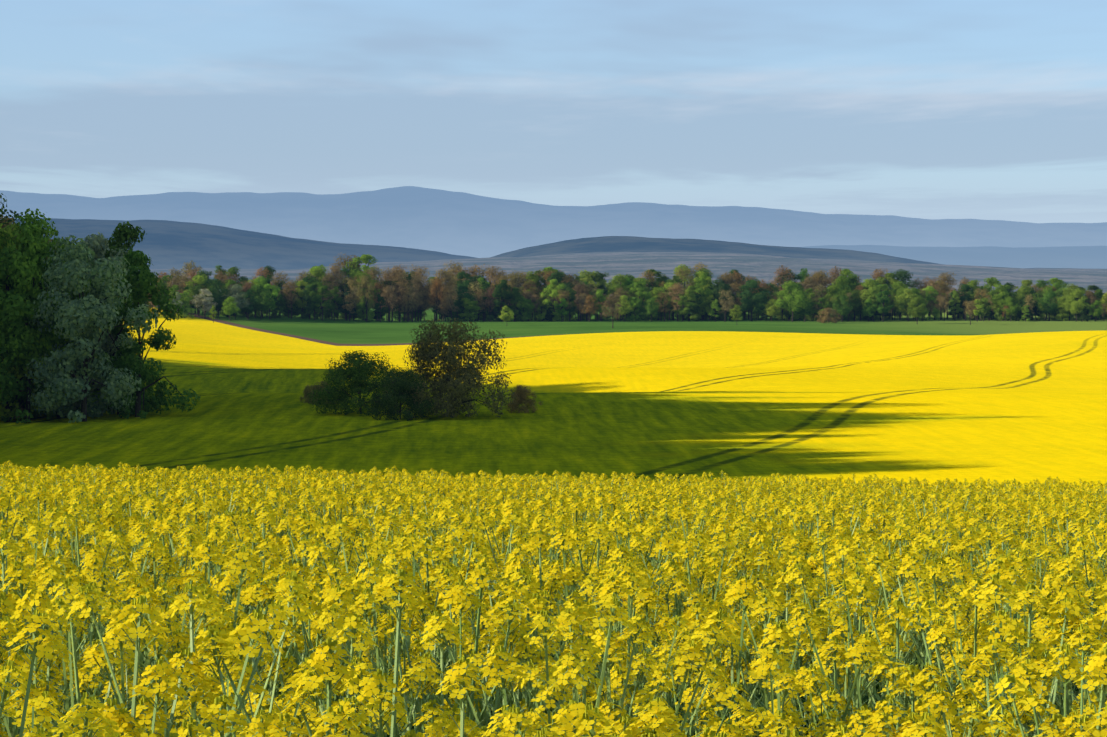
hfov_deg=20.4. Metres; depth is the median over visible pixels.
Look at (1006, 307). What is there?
bare tree
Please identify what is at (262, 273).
bare tree
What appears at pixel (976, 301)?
line tree
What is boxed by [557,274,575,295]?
bare tree
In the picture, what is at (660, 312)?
line tree
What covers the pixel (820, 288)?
bare tree
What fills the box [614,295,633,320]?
line tree
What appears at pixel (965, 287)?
line tree
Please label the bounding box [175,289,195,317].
line tree
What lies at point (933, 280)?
bare tree
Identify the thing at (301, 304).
line tree
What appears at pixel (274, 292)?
line tree
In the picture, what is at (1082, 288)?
line tree
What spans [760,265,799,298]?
bare tree
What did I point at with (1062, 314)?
line tree
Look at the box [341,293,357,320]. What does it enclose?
bare tree
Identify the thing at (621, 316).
line tree
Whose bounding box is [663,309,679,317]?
line tree
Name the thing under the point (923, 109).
sky
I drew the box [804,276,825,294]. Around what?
bare tree
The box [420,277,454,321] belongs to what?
bare tree
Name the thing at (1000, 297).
line tree
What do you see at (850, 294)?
bare tree
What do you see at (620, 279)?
line tree
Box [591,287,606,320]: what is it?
bare tree
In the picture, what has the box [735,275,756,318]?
bare tree
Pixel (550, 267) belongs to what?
line tree
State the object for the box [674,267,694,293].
bare tree
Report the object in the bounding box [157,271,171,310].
bare tree
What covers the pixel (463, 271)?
bare tree
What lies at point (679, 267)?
line tree
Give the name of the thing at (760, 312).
line tree
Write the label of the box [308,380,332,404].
shrub
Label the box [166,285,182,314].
line tree
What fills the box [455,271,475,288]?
line tree
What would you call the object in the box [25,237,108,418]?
wood tree
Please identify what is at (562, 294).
bare tree
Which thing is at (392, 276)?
bare tree
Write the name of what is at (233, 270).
line tree
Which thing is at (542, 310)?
line tree
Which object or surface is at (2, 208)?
wood tree
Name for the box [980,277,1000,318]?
line tree
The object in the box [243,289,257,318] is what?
line tree
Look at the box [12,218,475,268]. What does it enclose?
dark ridge
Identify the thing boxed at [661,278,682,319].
line tree
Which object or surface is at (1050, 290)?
bare tree
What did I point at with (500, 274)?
bare tree
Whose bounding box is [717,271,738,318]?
bare tree
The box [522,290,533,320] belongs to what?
bare tree
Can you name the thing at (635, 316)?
line tree
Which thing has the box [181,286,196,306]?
line tree
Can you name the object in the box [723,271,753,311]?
bare tree
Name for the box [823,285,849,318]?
line tree
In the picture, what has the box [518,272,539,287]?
bare tree
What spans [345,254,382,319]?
line tree
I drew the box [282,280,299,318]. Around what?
bare tree
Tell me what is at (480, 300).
bare tree
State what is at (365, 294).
bare tree
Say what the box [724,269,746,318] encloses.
line tree
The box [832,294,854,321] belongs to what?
line tree
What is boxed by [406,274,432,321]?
bare tree
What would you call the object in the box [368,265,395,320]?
bare tree
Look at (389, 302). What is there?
bare tree
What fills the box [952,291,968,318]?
line tree
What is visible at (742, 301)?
line tree
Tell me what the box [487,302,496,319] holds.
conifer
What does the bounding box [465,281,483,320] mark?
bare tree
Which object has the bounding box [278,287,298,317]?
line tree
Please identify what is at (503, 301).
line tree
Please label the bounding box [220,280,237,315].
line tree
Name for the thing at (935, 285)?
bare tree
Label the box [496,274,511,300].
bare tree
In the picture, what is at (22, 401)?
wood tree
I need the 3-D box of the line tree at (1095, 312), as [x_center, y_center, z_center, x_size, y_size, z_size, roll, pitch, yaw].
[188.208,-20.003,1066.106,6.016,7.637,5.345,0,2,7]
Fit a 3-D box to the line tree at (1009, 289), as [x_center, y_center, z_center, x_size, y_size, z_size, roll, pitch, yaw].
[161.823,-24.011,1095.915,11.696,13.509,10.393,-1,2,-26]
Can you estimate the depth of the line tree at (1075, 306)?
1064.56 m
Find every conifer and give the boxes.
[336,277,355,319]
[338,282,356,320]
[370,295,385,320]
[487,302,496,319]
[542,304,553,321]
[760,301,770,320]
[861,311,871,320]
[875,290,889,320]
[947,289,962,319]
[984,302,994,318]
[1030,295,1043,319]
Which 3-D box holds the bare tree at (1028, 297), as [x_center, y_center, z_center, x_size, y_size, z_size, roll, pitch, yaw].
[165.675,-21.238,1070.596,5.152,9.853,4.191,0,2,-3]
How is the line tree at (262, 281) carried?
on the ground
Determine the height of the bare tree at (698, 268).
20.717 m
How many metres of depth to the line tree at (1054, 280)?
1110.83 m
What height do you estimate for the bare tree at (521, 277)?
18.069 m
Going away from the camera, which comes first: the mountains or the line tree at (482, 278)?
the line tree at (482, 278)
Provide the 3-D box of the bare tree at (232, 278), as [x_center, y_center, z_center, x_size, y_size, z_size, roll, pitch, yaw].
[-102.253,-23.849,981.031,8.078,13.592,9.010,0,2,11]
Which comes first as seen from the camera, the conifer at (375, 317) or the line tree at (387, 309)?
the conifer at (375, 317)
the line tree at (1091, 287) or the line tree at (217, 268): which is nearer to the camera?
the line tree at (217, 268)
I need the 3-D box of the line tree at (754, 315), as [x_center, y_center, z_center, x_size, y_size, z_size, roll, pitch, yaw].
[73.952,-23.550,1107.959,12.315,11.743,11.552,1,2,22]
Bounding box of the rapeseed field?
[0,460,1106,736]
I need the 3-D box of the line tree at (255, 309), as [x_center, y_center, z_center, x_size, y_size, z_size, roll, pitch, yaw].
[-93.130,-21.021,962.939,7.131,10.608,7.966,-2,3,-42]
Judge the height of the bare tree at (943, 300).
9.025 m
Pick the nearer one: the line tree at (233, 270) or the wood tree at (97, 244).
the wood tree at (97, 244)
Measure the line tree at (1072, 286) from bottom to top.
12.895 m
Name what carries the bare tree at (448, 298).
on the ground
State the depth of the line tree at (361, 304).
994.40 m
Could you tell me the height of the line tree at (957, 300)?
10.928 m
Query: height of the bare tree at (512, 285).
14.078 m
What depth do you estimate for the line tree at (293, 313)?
1001.47 m
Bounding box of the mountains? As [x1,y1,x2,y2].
[0,186,1106,257]
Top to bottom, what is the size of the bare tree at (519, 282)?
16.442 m
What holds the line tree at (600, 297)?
on the ground
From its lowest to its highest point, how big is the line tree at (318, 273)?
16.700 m
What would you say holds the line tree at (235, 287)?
on the ground
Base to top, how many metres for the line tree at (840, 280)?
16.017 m
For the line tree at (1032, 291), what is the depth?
1089.63 m
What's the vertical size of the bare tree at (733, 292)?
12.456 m
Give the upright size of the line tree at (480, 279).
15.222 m
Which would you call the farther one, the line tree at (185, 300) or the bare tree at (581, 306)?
the bare tree at (581, 306)
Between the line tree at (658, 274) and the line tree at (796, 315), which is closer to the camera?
the line tree at (796, 315)
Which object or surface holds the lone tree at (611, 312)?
on the ground
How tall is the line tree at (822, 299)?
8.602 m
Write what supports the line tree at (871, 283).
on the ground
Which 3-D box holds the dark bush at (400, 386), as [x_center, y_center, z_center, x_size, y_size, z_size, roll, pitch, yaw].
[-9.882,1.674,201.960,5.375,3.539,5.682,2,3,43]
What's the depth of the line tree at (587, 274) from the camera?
1095.23 m
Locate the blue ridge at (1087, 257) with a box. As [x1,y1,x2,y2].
[802,245,1106,268]
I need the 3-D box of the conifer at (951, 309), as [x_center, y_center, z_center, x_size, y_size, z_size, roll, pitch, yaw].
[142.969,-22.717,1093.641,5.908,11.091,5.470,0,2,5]
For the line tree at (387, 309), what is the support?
on the ground
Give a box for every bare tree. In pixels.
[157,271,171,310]
[167,276,184,299]
[168,267,185,287]
[179,274,194,290]
[180,260,202,307]
[184,268,200,313]
[214,270,227,288]
[221,272,241,298]
[240,281,253,316]
[253,267,274,284]
[270,271,290,313]
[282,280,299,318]
[294,272,316,281]
[321,273,341,318]
[324,288,336,319]
[327,262,346,318]
[332,254,363,284]
[338,276,362,305]
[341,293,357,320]
[344,286,360,320]
[355,274,374,321]
[356,269,381,310]
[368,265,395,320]
[371,281,387,320]
[379,287,396,321]
[380,267,415,321]
[390,269,411,320]
[391,283,406,321]
[392,264,405,281]
[399,285,421,321]
[402,288,421,321]
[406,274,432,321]
[409,264,435,320]
[417,282,430,320]
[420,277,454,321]
[425,267,455,320]
[426,278,438,320]
[427,277,445,321]
[435,270,458,320]
[436,297,448,316]
[441,284,458,321]
[443,261,466,281]
[444,286,454,320]
[447,276,460,286]
[454,267,472,289]
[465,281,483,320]
[467,264,489,280]
[471,289,488,321]
[479,264,513,288]
[484,287,497,321]
[493,270,507,283]
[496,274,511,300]
[502,281,515,321]
[503,272,531,304]
[509,270,530,298]
[514,275,527,292]
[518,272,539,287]
[520,279,540,320]
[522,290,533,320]
[529,293,541,320]
[531,269,555,320]
[553,290,572,321]
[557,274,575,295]
[572,281,589,320]
[574,286,595,320]
[576,284,594,320]
[576,296,586,320]
[579,294,598,321]
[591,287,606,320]
[608,292,618,320]
[611,286,631,320]
[638,269,667,291]
[655,290,671,320]
[668,283,686,320]
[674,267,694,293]
[684,262,711,278]
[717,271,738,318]
[717,290,734,321]
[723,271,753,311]
[725,287,737,320]
[730,282,743,309]
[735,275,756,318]
[752,279,770,319]
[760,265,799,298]
[779,297,786,320]
[799,276,816,294]
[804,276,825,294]
[807,284,835,311]
[808,269,831,290]
[822,273,839,291]
[825,266,846,291]
[844,292,857,320]
[855,284,865,319]
[870,268,888,284]
[887,295,894,319]
[909,278,921,317]
[917,288,933,320]
[922,277,945,315]
[924,279,941,319]
[926,301,934,315]
[933,272,958,318]
[934,281,950,319]
[935,295,944,319]
[938,296,947,320]
[957,277,969,318]
[962,300,968,319]
[973,289,995,320]
[1001,304,1008,320]
[1023,294,1034,316]
[1030,283,1041,316]
[1041,285,1058,319]
[1085,290,1096,319]
[1101,303,1106,315]
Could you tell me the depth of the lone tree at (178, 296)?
915.25 m
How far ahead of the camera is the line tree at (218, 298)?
937.06 m
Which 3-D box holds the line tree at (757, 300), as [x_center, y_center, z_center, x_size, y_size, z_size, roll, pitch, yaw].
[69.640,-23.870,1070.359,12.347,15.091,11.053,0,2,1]
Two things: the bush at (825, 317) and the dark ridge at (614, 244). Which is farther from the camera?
the dark ridge at (614, 244)
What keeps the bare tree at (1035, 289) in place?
on the ground
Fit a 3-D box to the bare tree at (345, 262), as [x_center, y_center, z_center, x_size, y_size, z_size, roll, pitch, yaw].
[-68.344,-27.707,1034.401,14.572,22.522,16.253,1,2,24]
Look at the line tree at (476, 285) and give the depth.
1052.93 m
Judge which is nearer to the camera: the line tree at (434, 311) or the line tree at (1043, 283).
the line tree at (434, 311)
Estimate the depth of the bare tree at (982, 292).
1077.97 m
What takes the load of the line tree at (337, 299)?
on the ground
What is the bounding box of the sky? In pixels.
[0,0,1106,222]
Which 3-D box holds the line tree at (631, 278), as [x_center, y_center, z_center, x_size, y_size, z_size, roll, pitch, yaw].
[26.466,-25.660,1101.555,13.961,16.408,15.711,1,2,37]
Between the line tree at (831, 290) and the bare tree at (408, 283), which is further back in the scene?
the line tree at (831, 290)
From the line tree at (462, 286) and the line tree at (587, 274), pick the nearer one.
the line tree at (462, 286)
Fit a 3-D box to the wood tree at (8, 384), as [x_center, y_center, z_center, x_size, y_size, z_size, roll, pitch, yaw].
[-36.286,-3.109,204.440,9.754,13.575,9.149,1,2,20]
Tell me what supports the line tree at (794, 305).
on the ground
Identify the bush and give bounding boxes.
[306,350,415,415]
[354,367,437,420]
[382,318,516,417]
[816,307,840,322]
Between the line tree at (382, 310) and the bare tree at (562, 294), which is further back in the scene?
the bare tree at (562, 294)
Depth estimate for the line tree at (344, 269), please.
1034.01 m
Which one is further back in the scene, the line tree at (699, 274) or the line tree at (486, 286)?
the line tree at (699, 274)
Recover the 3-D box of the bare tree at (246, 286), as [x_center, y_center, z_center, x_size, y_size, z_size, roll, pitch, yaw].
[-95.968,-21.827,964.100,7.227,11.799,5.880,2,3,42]
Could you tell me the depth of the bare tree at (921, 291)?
1077.59 m
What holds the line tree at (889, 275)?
on the ground
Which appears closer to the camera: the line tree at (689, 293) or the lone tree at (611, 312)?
the lone tree at (611, 312)
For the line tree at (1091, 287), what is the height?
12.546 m
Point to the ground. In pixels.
(958, 399)
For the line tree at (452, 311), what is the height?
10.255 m
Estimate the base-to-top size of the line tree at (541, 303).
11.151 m
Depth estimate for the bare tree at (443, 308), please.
1029.07 m
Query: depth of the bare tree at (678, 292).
1065.14 m
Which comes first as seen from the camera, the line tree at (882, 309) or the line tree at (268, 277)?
the line tree at (268, 277)
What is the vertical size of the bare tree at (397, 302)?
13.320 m
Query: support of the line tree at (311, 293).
on the ground
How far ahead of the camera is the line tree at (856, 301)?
1073.53 m
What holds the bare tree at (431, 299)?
on the ground
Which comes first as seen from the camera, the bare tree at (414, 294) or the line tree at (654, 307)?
the bare tree at (414, 294)
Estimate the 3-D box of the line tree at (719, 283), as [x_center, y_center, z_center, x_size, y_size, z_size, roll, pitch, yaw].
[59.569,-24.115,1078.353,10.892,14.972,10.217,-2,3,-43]
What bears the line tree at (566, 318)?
on the ground
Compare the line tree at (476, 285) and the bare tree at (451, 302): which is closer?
the bare tree at (451, 302)
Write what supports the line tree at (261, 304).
on the ground
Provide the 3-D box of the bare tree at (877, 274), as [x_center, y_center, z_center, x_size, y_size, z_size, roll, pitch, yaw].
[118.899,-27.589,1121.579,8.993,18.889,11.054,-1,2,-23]
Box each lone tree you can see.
[171,292,183,315]
[209,305,216,322]
[220,296,240,316]
[498,306,513,321]
[602,293,622,327]
[730,304,742,320]
[907,296,928,323]
[965,300,977,324]
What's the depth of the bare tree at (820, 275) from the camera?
1107.42 m
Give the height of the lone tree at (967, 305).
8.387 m
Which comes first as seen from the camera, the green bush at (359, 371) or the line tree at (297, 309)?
the green bush at (359, 371)
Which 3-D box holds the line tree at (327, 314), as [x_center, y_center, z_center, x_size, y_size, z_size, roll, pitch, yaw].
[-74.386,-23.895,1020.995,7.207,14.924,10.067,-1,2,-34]
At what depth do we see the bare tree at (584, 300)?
1069.69 m
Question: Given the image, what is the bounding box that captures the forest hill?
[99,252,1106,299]
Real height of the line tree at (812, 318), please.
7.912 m
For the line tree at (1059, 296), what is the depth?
1085.39 m
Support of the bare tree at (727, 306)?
on the ground
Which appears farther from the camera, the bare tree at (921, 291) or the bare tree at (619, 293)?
the bare tree at (921, 291)
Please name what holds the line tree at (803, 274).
on the ground
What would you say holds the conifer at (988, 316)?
on the ground
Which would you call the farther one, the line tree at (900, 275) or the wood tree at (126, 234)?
the line tree at (900, 275)
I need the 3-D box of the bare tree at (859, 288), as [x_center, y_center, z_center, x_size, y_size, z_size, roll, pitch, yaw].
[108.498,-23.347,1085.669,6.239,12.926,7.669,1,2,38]
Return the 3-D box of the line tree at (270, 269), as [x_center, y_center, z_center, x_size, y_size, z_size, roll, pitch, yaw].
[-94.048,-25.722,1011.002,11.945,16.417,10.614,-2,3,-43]
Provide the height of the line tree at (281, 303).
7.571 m
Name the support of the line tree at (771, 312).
on the ground
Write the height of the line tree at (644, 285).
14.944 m
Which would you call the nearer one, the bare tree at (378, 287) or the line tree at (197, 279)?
the line tree at (197, 279)
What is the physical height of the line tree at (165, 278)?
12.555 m
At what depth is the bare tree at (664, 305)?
1065.48 m
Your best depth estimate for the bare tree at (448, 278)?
1053.39 m
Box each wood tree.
[0,193,6,215]
[0,208,94,420]
[0,209,25,229]
[0,214,52,418]
[0,222,70,420]
[0,228,86,423]
[12,281,98,415]
[24,235,157,422]
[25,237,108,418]
[59,232,135,416]
[96,221,161,414]
[96,248,200,418]
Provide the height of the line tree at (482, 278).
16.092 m
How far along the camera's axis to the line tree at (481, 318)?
1056.33 m
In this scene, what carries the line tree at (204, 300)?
on the ground
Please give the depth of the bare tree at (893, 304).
1086.68 m
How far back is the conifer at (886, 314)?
1076.25 m
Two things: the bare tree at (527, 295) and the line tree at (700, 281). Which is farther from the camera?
the line tree at (700, 281)
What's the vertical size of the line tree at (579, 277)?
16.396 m
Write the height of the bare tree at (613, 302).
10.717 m
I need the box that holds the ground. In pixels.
[0,297,1106,730]
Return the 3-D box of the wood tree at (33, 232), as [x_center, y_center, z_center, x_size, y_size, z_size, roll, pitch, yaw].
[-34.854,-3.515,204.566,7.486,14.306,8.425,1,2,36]
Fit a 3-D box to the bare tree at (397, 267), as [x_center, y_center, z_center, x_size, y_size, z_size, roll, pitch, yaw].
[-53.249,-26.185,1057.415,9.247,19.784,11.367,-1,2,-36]
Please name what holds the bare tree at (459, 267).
on the ground
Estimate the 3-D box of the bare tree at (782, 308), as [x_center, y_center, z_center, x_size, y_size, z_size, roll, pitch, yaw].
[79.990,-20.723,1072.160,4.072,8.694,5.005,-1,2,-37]
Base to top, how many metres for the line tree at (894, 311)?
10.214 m
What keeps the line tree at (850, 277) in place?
on the ground
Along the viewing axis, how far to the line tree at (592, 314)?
1095.44 m
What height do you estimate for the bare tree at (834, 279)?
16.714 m
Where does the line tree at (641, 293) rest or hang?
on the ground
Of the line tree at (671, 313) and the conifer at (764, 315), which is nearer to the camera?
the conifer at (764, 315)
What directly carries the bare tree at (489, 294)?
on the ground
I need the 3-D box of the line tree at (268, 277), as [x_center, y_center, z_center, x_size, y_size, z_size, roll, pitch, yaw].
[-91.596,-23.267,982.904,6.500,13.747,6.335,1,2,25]
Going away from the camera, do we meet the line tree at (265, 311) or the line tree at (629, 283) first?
the line tree at (265, 311)
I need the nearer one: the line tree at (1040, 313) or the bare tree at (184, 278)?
the bare tree at (184, 278)
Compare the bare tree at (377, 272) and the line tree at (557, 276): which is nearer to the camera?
the bare tree at (377, 272)
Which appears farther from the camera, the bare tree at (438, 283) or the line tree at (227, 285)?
the bare tree at (438, 283)
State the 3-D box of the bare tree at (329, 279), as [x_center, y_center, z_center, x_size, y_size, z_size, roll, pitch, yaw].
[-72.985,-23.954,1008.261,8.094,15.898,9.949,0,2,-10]
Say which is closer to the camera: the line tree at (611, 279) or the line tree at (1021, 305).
the line tree at (1021, 305)
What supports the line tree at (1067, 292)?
on the ground
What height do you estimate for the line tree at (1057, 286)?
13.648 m
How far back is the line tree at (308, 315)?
985.59 m
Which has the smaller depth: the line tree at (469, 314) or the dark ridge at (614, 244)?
the line tree at (469, 314)
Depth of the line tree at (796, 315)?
1074.55 m
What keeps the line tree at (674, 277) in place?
on the ground
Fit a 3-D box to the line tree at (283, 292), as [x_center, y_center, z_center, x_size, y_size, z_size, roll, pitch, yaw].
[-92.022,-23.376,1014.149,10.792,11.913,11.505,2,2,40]
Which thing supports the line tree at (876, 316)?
on the ground
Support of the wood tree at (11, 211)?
on the ground
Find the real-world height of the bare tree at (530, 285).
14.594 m
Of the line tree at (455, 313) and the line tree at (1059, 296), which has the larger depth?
the line tree at (1059, 296)
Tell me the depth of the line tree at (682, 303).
1060.36 m
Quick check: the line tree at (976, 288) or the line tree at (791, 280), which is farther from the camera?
the line tree at (791, 280)
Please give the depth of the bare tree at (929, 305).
1077.28 m
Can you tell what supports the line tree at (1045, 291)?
on the ground
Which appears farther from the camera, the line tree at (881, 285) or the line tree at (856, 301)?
the line tree at (881, 285)
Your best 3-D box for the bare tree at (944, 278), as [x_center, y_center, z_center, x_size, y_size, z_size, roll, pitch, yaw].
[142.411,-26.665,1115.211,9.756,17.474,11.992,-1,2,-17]
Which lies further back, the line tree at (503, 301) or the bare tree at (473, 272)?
the bare tree at (473, 272)
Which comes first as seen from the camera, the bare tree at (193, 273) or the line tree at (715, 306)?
the bare tree at (193, 273)
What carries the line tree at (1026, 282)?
on the ground
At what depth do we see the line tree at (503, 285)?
1036.89 m
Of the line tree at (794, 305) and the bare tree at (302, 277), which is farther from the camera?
the line tree at (794, 305)
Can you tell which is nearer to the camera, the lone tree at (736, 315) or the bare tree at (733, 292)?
the lone tree at (736, 315)
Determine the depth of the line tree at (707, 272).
1099.57 m
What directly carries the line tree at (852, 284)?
on the ground
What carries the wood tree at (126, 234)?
on the ground
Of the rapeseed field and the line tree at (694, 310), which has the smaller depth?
the rapeseed field
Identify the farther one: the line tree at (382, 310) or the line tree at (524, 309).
the line tree at (524, 309)
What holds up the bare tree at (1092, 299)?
on the ground
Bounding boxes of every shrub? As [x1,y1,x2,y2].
[299,384,316,402]
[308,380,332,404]
[505,384,541,412]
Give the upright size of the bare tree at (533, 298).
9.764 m
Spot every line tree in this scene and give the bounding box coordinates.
[158,275,180,303]
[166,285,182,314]
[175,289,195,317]
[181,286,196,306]
[184,274,216,315]
[190,288,217,317]
[191,269,217,315]
[206,279,230,318]
[214,265,225,278]
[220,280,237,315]
[223,284,249,318]
[224,266,248,289]
[224,279,248,315]
[242,276,280,317]
[243,279,270,316]
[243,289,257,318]
[249,284,261,317]
[250,265,283,292]
[251,284,274,318]
[263,284,280,318]
[264,280,285,313]
[266,274,272,316]
[270,297,282,318]
[276,294,286,314]
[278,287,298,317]
[282,304,295,316]
[287,275,321,317]
[294,281,309,311]
[298,285,317,318]
[304,264,337,285]
[304,282,321,319]
[309,268,333,312]
[312,282,332,319]
[318,274,341,318]
[328,286,343,319]
[338,284,363,319]
[339,262,373,318]
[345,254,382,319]
[346,271,379,320]
[357,294,374,320]
[372,294,388,321]
[380,280,404,320]
[387,276,426,319]
[391,272,424,320]
[432,304,446,320]
[446,293,464,320]
[452,296,464,320]
[453,280,475,321]
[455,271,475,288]
[457,297,480,321]
[467,283,478,320]
[470,288,488,320]
[473,275,492,313]
[474,277,494,320]
[474,280,493,320]
[487,280,514,321]
[494,288,517,321]
[504,287,528,321]
[517,296,533,320]
[519,271,540,317]
[525,270,543,318]
[529,295,550,320]
[533,290,558,320]
[536,279,565,320]
[540,266,563,293]
[542,271,575,309]
[555,298,568,321]
[562,287,576,321]
[564,299,575,320]
[574,274,585,283]
[576,270,606,319]
[576,277,601,319]
[576,280,597,320]
[589,289,610,320]
[591,271,613,313]
[591,292,610,319]
[601,277,635,318]
[604,275,637,319]
[605,274,630,306]
[610,274,649,296]
[613,312,628,320]
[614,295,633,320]
[621,297,632,320]
[624,297,643,320]
[629,278,652,319]
[631,278,652,318]
[642,300,658,320]
[644,269,666,289]
[644,297,658,321]
[648,287,672,320]
[652,296,670,320]
[655,281,685,320]
[658,264,695,318]
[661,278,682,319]
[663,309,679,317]
[668,275,684,319]
[674,296,694,321]
[678,285,699,320]
[689,268,715,293]
[690,271,716,319]
[690,294,703,320]
[691,273,712,319]
[697,296,710,320]
[703,295,718,320]
[705,294,721,319]
[709,299,720,321]
[710,278,737,320]
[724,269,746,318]
[736,279,770,320]
[736,285,754,319]
[745,288,771,318]
[750,292,764,320]
[763,299,780,320]
[764,283,779,319]
[772,269,800,317]
[774,281,809,321]
[774,293,793,320]
[777,286,794,320]
[789,294,808,320]
[794,282,807,295]
[794,297,816,321]
[797,268,808,291]
[802,288,821,320]
[803,299,818,320]
[813,297,830,320]
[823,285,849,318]
[826,276,852,318]
[832,284,856,319]
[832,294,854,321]
[840,268,856,282]
[840,280,864,319]
[843,275,860,292]
[847,289,865,320]
[860,278,889,319]
[861,299,876,321]
[862,286,882,319]
[866,289,878,320]
[875,290,893,321]
[876,273,910,318]
[877,283,893,316]
[879,269,917,318]
[884,281,913,319]
[890,292,901,319]
[893,288,918,320]
[910,287,925,320]
[919,286,942,319]
[948,283,976,315]
[948,290,962,319]
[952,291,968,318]
[960,279,988,310]
[966,287,982,319]
[967,297,985,319]
[972,299,984,320]
[977,297,992,320]
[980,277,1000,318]
[991,284,1015,320]
[992,282,1017,304]
[998,292,1019,320]
[999,297,1019,320]
[1011,285,1040,319]
[1012,279,1035,294]
[1016,295,1034,320]
[1021,305,1030,321]
[1027,287,1036,298]
[1033,286,1061,319]
[1035,279,1051,318]
[1036,291,1061,320]
[1036,303,1044,320]
[1045,288,1073,319]
[1047,277,1068,289]
[1051,282,1063,315]
[1055,300,1069,320]
[1057,288,1079,320]
[1063,288,1090,321]
[1066,283,1087,317]
[1074,287,1089,313]
[1075,304,1089,321]
[1084,285,1102,318]
[1085,289,1106,319]
[1088,300,1104,316]
[1100,292,1106,312]
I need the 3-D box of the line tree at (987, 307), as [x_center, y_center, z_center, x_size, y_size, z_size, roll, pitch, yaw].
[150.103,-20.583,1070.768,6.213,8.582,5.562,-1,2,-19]
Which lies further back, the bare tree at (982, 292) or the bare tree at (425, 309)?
the bare tree at (982, 292)
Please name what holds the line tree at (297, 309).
on the ground
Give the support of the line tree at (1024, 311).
on the ground
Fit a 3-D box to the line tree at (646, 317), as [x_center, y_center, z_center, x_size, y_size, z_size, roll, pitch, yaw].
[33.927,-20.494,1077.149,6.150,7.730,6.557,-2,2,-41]
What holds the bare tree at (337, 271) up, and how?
on the ground
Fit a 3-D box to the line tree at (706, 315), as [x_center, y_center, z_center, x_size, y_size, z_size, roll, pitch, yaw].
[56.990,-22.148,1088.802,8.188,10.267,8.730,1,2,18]
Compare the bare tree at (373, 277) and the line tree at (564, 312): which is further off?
the line tree at (564, 312)
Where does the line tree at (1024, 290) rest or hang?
on the ground
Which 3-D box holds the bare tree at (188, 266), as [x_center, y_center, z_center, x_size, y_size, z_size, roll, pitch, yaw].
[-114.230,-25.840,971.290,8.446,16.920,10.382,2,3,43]
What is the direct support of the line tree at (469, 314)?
on the ground
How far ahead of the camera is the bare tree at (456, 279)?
1064.72 m
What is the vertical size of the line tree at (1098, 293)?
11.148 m
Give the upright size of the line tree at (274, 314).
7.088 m
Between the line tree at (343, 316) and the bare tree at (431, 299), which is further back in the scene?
the bare tree at (431, 299)
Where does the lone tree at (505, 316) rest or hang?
on the ground
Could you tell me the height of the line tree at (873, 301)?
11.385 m
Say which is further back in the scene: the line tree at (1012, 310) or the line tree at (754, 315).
the line tree at (754, 315)
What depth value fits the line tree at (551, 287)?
1053.54 m
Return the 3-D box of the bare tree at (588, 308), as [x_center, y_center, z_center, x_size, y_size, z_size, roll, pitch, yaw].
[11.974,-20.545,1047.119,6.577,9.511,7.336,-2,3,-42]
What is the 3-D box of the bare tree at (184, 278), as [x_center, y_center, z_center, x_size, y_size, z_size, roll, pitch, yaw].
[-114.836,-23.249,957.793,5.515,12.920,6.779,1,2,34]
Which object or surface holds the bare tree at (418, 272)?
on the ground
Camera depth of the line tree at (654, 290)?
1079.15 m
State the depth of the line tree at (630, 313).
1072.48 m
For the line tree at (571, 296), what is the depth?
1052.09 m
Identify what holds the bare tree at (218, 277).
on the ground
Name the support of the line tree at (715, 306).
on the ground
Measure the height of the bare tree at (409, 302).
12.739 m
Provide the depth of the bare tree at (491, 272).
1077.56 m
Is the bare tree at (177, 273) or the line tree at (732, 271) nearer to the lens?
the bare tree at (177, 273)
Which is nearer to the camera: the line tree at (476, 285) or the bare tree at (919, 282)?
the line tree at (476, 285)
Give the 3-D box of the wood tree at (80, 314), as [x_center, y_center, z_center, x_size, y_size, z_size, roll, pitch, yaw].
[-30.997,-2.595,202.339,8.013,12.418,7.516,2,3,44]
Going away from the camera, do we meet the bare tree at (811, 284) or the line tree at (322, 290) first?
the line tree at (322, 290)
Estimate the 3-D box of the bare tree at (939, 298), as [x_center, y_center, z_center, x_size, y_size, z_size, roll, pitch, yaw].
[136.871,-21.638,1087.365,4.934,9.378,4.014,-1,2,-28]
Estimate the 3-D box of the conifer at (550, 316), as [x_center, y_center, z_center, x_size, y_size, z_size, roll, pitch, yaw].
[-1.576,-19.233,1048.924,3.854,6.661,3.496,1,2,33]
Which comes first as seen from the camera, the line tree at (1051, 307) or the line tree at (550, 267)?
the line tree at (1051, 307)
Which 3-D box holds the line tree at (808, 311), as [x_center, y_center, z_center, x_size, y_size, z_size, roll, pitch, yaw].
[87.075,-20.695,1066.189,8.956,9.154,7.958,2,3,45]
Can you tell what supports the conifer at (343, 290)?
on the ground
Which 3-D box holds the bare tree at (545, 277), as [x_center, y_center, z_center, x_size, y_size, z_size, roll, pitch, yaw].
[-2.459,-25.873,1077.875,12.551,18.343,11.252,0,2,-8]
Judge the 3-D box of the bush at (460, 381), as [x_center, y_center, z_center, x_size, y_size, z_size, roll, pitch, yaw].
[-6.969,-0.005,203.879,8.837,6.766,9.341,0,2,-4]
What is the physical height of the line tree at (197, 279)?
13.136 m
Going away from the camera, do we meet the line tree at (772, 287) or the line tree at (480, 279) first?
the line tree at (480, 279)
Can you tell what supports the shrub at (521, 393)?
on the ground
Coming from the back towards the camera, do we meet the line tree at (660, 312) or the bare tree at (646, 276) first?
the bare tree at (646, 276)
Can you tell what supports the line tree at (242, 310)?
on the ground
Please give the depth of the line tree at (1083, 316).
1064.57 m
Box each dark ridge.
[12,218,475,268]
[493,236,1078,268]
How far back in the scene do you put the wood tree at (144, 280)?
206.51 m
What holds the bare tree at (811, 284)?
on the ground
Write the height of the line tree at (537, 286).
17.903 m

